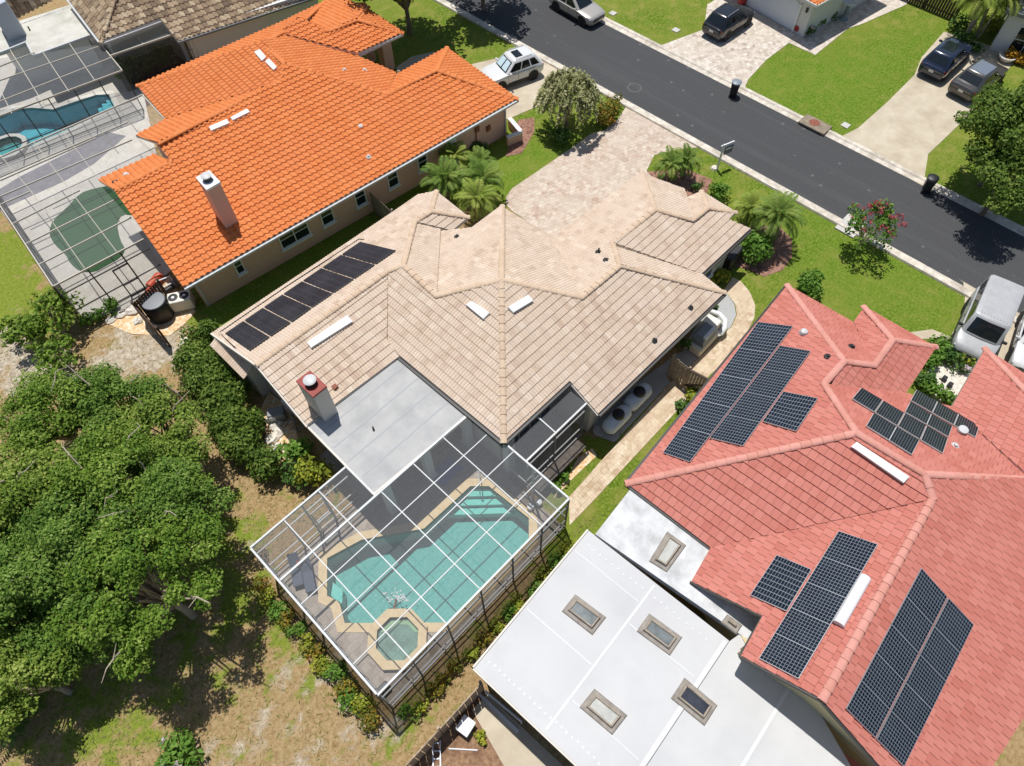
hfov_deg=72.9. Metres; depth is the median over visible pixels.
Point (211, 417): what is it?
hedge shrub
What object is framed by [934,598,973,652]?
photovoltaic module
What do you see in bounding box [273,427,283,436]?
boulder
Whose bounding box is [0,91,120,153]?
swimming pool
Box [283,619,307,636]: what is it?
hedge shrub
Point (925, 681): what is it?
photovoltaic module
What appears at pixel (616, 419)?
gas tank
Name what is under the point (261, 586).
hedge shrub
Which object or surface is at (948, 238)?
road
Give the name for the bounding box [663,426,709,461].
photovoltaic module
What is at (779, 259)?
mulch bed
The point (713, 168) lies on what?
stone
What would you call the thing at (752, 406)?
photovoltaic module
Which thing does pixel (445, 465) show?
outdoor rug
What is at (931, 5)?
wood fence
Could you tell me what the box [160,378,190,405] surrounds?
wood fence
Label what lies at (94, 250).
putting mat
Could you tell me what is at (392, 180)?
window
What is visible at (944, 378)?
garden lantern
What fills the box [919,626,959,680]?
photovoltaic module
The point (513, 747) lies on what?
path
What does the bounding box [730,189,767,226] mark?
feather palm
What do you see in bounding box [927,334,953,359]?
courtyard shrub
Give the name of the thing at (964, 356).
courtyard shrub
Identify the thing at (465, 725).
storage bin
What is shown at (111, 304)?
grass clump
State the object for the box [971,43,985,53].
flower bed plant
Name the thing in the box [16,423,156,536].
oak tree
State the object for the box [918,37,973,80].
parked car
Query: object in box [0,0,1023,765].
ground
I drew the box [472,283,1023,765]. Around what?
house
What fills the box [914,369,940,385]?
courtyard shrub
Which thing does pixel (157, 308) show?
water tank
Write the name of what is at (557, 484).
garden plant
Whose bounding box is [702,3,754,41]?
parked car
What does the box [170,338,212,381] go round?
hedge shrub
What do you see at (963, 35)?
flower bed plant
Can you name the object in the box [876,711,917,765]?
photovoltaic module
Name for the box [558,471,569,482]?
garden plant
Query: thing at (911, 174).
kerb
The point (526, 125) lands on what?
mulch bed
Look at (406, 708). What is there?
hedge shrub
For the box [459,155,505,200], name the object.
feather palm
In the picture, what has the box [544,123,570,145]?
garden shrub
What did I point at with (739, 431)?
photovoltaic module
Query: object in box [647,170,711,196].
mulch bed
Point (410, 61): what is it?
path
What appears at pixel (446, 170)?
feather palm
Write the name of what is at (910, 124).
driveway
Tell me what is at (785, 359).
photovoltaic module
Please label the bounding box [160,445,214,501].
oak tree
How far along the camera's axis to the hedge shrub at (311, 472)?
31.72 m
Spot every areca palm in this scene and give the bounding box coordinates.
[952,0,1007,38]
[958,0,1023,38]
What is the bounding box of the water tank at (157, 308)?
[141,292,174,323]
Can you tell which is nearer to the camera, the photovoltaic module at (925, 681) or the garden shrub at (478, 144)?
the photovoltaic module at (925, 681)
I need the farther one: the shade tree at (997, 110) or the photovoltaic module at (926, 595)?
the shade tree at (997, 110)
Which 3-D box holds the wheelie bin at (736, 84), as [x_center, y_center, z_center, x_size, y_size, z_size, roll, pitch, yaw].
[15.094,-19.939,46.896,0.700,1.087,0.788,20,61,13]
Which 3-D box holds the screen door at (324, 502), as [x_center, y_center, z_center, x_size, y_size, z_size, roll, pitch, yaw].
[-8.267,5.885,30.429,0.070,2.125,0.800,39,66,22]
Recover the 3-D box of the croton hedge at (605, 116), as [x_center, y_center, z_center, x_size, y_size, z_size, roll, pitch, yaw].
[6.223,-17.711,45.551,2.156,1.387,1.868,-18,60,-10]
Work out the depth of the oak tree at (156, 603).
24.39 m
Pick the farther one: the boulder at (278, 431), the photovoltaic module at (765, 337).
the boulder at (278, 431)
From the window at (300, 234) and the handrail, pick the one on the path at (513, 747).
the handrail
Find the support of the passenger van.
on the driveway at (1002, 351)
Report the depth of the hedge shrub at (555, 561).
30.01 m
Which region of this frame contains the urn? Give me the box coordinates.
[737,0,746,4]
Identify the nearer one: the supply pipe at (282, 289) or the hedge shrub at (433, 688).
the hedge shrub at (433, 688)
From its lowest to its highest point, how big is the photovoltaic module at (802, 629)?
0.582 m
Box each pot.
[527,503,533,510]
[535,499,541,505]
[593,426,603,435]
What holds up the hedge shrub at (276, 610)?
on the ground at (856, 76)
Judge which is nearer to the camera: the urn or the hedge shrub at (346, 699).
the hedge shrub at (346, 699)
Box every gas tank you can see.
[602,405,631,434]
[623,383,651,412]
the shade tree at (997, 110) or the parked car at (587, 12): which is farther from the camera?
the parked car at (587, 12)
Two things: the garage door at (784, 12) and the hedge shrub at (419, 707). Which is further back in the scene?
the garage door at (784, 12)
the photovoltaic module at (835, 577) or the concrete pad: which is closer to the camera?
the photovoltaic module at (835, 577)
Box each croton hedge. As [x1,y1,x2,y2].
[590,100,621,125]
[605,92,623,109]
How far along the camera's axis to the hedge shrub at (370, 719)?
26.65 m
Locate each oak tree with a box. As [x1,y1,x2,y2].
[0,365,96,463]
[0,441,91,549]
[0,485,158,626]
[0,508,70,576]
[0,527,64,645]
[0,602,83,694]
[0,614,84,744]
[0,676,45,749]
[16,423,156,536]
[36,581,139,684]
[40,503,227,682]
[53,361,172,449]
[95,454,236,551]
[97,386,214,476]
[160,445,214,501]
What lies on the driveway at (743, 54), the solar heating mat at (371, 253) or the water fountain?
the water fountain
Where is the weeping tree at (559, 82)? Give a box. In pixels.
[531,65,604,129]
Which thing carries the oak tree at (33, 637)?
on the ground at (856, 76)
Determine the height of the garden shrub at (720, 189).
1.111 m
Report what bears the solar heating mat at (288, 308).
on the house at (501, 326)
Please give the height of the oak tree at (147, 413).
5.198 m
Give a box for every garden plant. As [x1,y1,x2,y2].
[111,63,120,78]
[473,729,486,745]
[551,481,564,492]
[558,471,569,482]
[565,459,574,470]
[675,337,692,351]
[675,398,687,412]
[684,386,697,400]
[710,268,730,283]
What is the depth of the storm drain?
45.41 m
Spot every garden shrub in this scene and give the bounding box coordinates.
[466,140,490,155]
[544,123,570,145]
[690,180,703,190]
[708,179,732,201]
[740,226,773,265]
[796,267,825,297]
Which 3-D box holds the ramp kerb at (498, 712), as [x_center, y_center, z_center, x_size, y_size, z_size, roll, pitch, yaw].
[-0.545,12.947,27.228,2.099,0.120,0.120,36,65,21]
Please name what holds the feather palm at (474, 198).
on the ground at (856, 76)
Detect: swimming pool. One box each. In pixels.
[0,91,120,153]
[318,471,536,631]
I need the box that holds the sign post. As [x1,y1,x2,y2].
[716,141,734,168]
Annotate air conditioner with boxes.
[167,289,195,311]
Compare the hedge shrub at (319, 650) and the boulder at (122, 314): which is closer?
the hedge shrub at (319, 650)
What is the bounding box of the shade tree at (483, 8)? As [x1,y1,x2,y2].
[481,0,485,10]
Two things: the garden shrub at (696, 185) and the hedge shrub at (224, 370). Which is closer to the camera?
the hedge shrub at (224, 370)
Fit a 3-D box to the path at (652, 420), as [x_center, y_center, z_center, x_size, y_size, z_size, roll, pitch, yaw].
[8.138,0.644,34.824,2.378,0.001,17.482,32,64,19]
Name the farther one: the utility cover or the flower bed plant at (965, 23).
the flower bed plant at (965, 23)
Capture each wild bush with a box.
[0,312,51,350]
[23,287,84,341]
[31,332,81,374]
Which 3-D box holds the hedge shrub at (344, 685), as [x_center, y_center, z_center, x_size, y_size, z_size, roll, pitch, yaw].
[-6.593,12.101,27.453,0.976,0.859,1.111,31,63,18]
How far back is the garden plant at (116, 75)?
47.84 m
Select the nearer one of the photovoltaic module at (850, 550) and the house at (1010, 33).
the photovoltaic module at (850, 550)
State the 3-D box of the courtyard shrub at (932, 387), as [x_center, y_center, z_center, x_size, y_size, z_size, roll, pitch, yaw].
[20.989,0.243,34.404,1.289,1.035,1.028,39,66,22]
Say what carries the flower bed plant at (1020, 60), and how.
on the ground at (856, 76)
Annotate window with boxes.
[183,41,198,59]
[233,260,248,277]
[278,223,312,251]
[280,399,297,417]
[319,208,337,228]
[354,190,369,209]
[386,172,401,191]
[417,155,430,174]
[515,404,551,447]
[705,268,713,278]
[1006,25,1023,54]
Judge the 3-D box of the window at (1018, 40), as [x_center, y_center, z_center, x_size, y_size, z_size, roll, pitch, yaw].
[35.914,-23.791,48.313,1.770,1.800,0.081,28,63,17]
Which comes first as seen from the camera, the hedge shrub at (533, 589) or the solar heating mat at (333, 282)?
the hedge shrub at (533, 589)
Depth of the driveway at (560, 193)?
43.50 m
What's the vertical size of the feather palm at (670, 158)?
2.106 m
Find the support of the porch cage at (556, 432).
on the porch floor
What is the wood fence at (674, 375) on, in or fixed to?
on the path at (652, 420)
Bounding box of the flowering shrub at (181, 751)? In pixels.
[153,725,204,765]
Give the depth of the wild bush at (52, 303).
35.73 m
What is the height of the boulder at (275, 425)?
0.341 m
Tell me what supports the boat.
on the gravel bed at (657, 380)
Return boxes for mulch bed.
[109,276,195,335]
[260,392,307,470]
[506,117,533,155]
[553,448,596,497]
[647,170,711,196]
[735,225,791,275]
[923,357,971,404]
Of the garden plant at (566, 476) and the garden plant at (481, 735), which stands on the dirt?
the garden plant at (481, 735)
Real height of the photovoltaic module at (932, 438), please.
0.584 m
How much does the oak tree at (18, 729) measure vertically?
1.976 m
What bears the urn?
on the driveway at (743, 54)
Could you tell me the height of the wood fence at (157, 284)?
1.760 m
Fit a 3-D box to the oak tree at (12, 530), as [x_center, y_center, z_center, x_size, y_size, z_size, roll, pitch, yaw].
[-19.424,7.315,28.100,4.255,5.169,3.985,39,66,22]
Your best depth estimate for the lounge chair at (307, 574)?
29.81 m
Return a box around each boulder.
[105,315,115,323]
[116,310,125,318]
[125,303,138,314]
[132,316,142,324]
[264,432,278,443]
[268,420,282,430]
[269,442,282,450]
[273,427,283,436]
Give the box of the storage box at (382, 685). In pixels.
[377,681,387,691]
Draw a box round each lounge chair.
[287,552,303,586]
[299,558,315,592]
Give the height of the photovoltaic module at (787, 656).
0.582 m
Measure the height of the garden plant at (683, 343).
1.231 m
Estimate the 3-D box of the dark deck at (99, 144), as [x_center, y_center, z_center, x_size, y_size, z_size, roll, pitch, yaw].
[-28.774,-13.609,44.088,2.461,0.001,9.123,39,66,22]
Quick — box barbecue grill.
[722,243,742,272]
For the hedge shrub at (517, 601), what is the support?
on the ground at (856, 76)
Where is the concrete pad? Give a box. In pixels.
[835,214,862,238]
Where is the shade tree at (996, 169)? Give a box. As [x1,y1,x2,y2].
[962,127,1023,216]
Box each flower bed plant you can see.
[805,25,816,34]
[831,11,837,20]
[948,11,972,31]
[952,29,974,45]
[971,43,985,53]
[979,13,1004,33]
[1004,45,1022,63]
[1015,51,1023,65]
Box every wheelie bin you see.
[728,79,741,98]
[920,173,939,194]
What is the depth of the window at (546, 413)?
33.37 m
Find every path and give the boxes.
[397,52,435,73]
[472,695,562,765]
[569,278,754,523]
[911,329,949,339]
[928,362,963,403]
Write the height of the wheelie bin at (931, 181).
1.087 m
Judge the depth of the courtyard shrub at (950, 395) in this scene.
33.94 m
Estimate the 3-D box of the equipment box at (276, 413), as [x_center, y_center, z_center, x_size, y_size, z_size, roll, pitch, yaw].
[-11.632,1.592,34.075,0.950,0.700,0.540,-10,59,-5]
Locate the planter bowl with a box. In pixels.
[999,50,1015,62]
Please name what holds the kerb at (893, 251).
on the ground at (856, 76)
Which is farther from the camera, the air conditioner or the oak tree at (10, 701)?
the air conditioner
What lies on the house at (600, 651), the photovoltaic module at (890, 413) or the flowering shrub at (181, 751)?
the photovoltaic module at (890, 413)
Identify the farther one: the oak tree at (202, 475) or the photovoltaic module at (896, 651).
the oak tree at (202, 475)
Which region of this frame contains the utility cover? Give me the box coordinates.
[841,122,850,128]
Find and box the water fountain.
[839,0,856,20]
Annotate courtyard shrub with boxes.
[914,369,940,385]
[920,377,946,398]
[924,351,943,369]
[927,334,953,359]
[937,388,956,405]
[940,346,967,372]
[953,353,970,364]
[967,358,976,366]
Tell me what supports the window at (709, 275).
in the house at (501, 326)
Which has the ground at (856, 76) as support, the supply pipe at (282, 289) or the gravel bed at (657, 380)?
the gravel bed at (657, 380)
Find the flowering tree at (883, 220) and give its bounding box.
[845,198,907,251]
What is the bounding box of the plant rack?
[432,740,440,765]
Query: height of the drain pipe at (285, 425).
0.080 m
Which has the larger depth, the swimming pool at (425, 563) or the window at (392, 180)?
the window at (392, 180)
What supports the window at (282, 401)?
in the house at (501, 326)
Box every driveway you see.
[472,49,562,118]
[506,107,695,236]
[663,0,908,86]
[843,32,1013,185]
[952,279,1019,367]
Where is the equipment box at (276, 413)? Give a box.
[265,406,286,423]
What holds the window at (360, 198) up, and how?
in the house at (281, 142)
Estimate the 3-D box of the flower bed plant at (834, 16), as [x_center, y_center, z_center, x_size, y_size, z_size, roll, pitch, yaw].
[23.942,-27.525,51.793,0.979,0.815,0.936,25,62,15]
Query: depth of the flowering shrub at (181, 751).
25.91 m
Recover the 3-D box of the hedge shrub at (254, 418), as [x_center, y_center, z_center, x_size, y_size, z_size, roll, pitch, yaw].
[-12.951,1.860,33.290,2.248,1.896,2.148,-33,63,-18]
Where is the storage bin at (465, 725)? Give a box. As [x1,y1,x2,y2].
[455,714,475,736]
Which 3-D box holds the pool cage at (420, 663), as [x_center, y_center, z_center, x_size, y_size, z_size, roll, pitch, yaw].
[-4.003,6.497,29.338,7.860,3.304,10.360,39,66,22]
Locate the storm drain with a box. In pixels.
[798,114,831,135]
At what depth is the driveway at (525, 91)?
47.99 m
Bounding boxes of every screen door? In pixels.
[112,262,145,296]
[310,501,336,531]
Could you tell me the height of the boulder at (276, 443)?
0.316 m
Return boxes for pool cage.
[0,43,143,164]
[0,94,167,316]
[250,416,569,707]
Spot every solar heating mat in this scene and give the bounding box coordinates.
[225,321,268,349]
[245,308,289,335]
[264,294,311,321]
[284,281,331,306]
[303,268,353,292]
[323,255,373,277]
[343,241,395,263]
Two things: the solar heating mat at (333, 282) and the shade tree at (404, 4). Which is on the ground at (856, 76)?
the shade tree at (404, 4)
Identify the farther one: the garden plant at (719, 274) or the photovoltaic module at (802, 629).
the garden plant at (719, 274)
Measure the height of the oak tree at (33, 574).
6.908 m
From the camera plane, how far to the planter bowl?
48.86 m
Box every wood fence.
[130,278,167,320]
[132,301,171,347]
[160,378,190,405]
[369,192,392,217]
[405,680,483,765]
[667,353,691,386]
[905,0,963,19]
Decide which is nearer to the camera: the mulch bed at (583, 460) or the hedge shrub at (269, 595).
the hedge shrub at (269, 595)
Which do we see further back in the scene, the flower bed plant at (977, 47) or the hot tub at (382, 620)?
the flower bed plant at (977, 47)
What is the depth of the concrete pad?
40.75 m
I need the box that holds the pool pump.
[159,276,178,292]
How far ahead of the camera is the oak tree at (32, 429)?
29.74 m
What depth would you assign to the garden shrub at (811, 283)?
37.62 m
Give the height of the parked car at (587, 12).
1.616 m
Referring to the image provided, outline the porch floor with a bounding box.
[510,424,578,490]
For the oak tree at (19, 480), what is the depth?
26.86 m
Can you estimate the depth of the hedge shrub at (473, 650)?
28.04 m
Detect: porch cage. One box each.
[108,34,186,91]
[525,403,586,489]
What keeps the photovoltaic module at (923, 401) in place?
on the house at (600, 651)
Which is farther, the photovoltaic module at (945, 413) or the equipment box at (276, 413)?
the equipment box at (276, 413)
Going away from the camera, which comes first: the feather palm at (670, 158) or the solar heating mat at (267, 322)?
the solar heating mat at (267, 322)
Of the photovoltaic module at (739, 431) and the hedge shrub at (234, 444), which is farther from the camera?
the hedge shrub at (234, 444)
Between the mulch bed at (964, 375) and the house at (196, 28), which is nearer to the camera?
the mulch bed at (964, 375)
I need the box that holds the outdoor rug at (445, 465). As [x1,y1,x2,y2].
[434,456,462,486]
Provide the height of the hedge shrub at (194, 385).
1.922 m
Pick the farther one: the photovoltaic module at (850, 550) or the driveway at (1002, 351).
the driveway at (1002, 351)
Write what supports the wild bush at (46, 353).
on the ground at (856, 76)
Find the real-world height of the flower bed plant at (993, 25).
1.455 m
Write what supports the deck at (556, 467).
on the ground at (856, 76)
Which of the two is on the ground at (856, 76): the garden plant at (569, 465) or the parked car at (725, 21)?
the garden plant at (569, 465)
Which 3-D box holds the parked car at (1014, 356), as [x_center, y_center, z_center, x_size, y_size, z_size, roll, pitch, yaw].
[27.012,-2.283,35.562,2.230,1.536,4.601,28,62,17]
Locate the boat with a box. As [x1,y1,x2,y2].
[685,309,727,356]
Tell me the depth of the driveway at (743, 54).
50.68 m
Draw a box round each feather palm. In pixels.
[419,155,468,201]
[437,140,471,174]
[453,177,501,222]
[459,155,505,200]
[464,145,496,170]
[654,145,686,181]
[674,142,703,178]
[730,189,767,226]
[748,190,806,239]
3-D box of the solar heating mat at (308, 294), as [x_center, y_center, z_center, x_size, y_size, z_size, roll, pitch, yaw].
[-10.021,-4.377,33.961,2.821,1.247,1.151,36,65,21]
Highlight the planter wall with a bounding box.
[506,117,522,145]
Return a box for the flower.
[960,360,972,372]
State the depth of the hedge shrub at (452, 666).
27.82 m
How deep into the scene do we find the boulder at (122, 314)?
37.77 m
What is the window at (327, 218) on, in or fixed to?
in the house at (281, 142)
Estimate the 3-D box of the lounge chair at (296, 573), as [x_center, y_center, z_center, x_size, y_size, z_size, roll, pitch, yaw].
[-9.348,8.099,29.972,0.444,0.633,1.414,-16,59,-9]
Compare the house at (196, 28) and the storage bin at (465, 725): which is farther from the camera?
the house at (196, 28)
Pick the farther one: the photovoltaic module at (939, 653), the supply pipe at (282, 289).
the supply pipe at (282, 289)
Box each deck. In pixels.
[0,37,170,316]
[0,132,124,209]
[277,414,563,687]
[531,439,585,493]
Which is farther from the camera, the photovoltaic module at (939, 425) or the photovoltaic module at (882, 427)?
the photovoltaic module at (939, 425)
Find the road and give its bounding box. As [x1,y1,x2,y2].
[446,0,1023,312]
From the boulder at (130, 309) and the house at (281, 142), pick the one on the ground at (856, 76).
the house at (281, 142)
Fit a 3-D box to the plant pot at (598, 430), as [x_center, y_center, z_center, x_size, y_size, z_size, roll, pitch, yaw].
[4.216,2.345,33.748,0.560,0.140,0.560,39,66,22]
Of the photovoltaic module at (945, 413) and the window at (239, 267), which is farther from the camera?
the window at (239, 267)
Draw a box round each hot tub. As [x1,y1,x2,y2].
[0,133,30,161]
[367,599,427,670]
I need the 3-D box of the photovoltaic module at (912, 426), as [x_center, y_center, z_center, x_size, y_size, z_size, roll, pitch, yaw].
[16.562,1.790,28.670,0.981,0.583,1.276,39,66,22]
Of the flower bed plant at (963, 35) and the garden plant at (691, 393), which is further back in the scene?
the flower bed plant at (963, 35)
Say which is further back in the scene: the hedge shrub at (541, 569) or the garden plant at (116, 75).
the garden plant at (116, 75)
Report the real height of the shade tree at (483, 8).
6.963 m
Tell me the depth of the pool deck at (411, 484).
31.75 m
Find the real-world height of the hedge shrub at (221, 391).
2.100 m
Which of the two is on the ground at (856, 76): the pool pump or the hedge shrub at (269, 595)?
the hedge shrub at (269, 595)
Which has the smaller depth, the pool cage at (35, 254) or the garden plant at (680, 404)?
the garden plant at (680, 404)
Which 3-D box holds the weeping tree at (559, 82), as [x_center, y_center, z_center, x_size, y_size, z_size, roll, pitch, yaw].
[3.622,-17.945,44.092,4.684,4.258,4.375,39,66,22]
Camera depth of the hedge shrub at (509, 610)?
28.85 m
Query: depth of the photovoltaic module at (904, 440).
27.62 m
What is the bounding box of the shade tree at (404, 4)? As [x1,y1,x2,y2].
[355,0,413,34]
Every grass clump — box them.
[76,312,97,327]
[88,306,104,321]
[102,296,118,316]
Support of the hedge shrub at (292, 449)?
on the mulch bed at (271, 401)
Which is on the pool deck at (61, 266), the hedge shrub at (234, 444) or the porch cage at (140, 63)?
the porch cage at (140, 63)
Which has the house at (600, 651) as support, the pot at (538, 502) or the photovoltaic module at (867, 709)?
the photovoltaic module at (867, 709)
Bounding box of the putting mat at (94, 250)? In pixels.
[50,186,130,271]
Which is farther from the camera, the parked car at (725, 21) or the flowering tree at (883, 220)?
the parked car at (725, 21)
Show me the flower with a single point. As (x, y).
(967, 368)
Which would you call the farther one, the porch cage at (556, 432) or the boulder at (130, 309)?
the boulder at (130, 309)
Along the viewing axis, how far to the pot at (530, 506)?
31.45 m
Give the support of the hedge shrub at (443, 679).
on the ground at (856, 76)
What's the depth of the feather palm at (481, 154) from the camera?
42.05 m
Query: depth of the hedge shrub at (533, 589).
29.38 m
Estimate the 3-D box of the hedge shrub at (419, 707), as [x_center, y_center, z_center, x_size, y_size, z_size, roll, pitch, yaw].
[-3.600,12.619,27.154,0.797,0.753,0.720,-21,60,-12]
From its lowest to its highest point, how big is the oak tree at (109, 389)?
5.136 m
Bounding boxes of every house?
[0,0,318,82]
[98,0,518,306]
[210,171,751,515]
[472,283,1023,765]
[745,0,867,36]
[989,0,1023,54]
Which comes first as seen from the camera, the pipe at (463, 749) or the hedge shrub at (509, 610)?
the pipe at (463, 749)
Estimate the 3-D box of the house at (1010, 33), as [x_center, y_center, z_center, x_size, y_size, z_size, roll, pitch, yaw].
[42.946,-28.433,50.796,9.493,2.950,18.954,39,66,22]
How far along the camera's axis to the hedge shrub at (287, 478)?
31.86 m
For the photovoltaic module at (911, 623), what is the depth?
24.20 m
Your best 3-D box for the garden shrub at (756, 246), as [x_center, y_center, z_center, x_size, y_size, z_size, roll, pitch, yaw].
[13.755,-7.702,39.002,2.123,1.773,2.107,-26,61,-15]
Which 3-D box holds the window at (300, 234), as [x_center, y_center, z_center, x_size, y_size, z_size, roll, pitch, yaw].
[-12.207,-8.319,38.868,2.015,1.350,0.160,-36,64,-20]
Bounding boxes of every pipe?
[220,239,363,347]
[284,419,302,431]
[449,748,477,750]
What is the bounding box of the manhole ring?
[627,83,641,91]
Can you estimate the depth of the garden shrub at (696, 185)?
42.20 m
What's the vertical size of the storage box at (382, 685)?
0.500 m
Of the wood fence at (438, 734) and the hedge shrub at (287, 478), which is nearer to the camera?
the wood fence at (438, 734)
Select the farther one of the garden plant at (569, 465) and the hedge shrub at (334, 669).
the garden plant at (569, 465)
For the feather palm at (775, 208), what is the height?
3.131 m
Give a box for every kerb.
[433,0,1016,323]
[477,693,518,732]
[600,17,1023,235]
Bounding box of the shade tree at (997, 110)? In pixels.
[953,77,1023,187]
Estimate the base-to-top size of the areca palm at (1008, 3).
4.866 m
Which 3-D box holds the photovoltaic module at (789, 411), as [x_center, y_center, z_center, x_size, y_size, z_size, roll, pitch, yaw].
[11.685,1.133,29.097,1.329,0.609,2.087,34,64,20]
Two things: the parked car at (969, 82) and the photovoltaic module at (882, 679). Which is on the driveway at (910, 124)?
the parked car at (969, 82)
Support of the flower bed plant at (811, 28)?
on the ground at (856, 76)
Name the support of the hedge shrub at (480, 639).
on the ground at (856, 76)
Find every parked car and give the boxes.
[480,45,543,88]
[548,0,604,26]
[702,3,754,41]
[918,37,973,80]
[948,58,1008,100]
[1004,309,1023,371]
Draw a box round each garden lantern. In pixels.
[941,375,947,381]
[946,381,953,387]
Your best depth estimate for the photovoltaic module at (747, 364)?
31.67 m
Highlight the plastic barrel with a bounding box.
[145,272,163,287]
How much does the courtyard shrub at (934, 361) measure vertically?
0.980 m
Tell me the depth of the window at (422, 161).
42.02 m
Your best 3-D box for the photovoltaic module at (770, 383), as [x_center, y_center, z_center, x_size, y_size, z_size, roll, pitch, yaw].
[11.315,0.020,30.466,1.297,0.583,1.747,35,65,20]
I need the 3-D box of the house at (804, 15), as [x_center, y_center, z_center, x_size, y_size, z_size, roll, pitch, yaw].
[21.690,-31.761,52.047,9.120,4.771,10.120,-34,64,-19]
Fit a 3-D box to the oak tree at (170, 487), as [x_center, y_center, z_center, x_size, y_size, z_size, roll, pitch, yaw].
[-13.981,5.679,28.590,5.222,5.958,4.990,39,66,22]
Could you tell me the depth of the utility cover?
45.58 m
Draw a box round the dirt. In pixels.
[416,691,503,765]
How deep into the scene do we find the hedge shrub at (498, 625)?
28.61 m
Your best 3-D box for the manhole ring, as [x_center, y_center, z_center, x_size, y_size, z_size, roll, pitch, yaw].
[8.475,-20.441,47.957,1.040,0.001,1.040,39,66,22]
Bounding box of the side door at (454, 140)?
[446,138,458,162]
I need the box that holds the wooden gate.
[683,369,708,390]
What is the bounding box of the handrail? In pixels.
[485,690,521,724]
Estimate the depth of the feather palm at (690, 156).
41.73 m
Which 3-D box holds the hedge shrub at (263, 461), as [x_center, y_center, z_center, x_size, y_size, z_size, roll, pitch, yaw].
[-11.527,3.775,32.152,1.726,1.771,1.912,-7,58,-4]
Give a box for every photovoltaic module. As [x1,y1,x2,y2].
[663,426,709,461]
[683,400,730,434]
[702,374,751,407]
[710,415,759,445]
[720,348,771,380]
[727,392,776,421]
[739,322,792,353]
[745,369,793,398]
[750,555,810,610]
[759,633,813,678]
[763,346,809,374]
[763,391,817,431]
[775,608,829,651]
[791,582,845,624]
[807,556,861,597]
[823,531,877,570]
[846,681,889,736]
[852,388,881,411]
[861,652,903,708]
[866,413,895,440]
[875,401,903,425]
[876,624,917,680]
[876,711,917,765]
[889,427,918,454]
[891,596,932,652]
[891,683,931,737]
[897,413,925,439]
[905,402,930,424]
[905,655,945,708]
[906,568,946,623]
[910,390,936,412]
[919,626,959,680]
[920,426,947,452]
[926,414,951,436]
[932,402,957,424]
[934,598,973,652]
[954,414,978,437]
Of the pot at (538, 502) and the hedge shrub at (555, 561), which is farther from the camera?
the pot at (538, 502)
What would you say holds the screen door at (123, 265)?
in the pool cage at (35, 254)
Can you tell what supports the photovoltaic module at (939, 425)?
on the house at (600, 651)
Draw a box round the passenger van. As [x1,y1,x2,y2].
[948,275,1023,360]
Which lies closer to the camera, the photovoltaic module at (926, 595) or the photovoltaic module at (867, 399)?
the photovoltaic module at (926, 595)
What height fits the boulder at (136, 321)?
0.294 m
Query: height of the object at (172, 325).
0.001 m
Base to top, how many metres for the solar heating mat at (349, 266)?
1.269 m
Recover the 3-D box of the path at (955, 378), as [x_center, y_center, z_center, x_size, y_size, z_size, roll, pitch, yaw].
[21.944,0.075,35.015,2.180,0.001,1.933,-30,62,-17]
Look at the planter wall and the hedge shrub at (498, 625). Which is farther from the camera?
the planter wall
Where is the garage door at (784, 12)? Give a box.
[745,0,799,30]
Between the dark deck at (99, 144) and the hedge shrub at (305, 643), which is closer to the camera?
the hedge shrub at (305, 643)
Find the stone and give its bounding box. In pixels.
[711,165,717,170]
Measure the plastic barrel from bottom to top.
0.532 m
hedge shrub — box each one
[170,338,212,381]
[177,365,218,407]
[179,318,220,347]
[181,346,230,377]
[194,396,247,441]
[199,378,252,412]
[203,353,242,389]
[214,402,266,435]
[214,425,262,466]
[242,442,281,482]
[251,575,270,592]
[258,585,276,608]
[266,599,289,621]
[275,436,313,467]
[276,607,295,631]
[280,460,307,489]
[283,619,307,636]
[292,453,335,487]
[296,630,317,652]
[305,639,325,659]
[308,654,335,678]
[319,658,350,682]
[330,674,357,700]
[333,683,358,713]
[350,692,378,716]
[357,705,381,732]
[397,702,421,721]
[412,694,429,714]
[424,681,445,698]
[433,669,452,685]
[446,655,465,672]
[461,647,479,661]
[473,628,493,649]
[487,615,505,634]
[500,602,518,623]
[509,589,524,613]
[525,579,540,597]
[532,563,553,583]
[545,549,564,571]
[559,539,573,554]
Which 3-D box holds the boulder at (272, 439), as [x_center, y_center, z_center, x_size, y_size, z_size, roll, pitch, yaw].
[-11.697,2.673,33.722,0.704,0.334,0.655,-11,59,-6]
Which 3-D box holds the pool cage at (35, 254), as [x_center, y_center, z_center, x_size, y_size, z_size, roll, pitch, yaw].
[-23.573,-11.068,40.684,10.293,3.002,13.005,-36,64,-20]
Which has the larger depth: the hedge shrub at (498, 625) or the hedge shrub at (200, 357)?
the hedge shrub at (200, 357)
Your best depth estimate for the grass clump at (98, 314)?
37.40 m
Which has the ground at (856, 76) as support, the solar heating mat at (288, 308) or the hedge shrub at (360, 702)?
the hedge shrub at (360, 702)
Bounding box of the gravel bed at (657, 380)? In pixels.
[594,294,735,441]
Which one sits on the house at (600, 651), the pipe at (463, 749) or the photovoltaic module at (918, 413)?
the photovoltaic module at (918, 413)
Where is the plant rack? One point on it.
(433, 750)

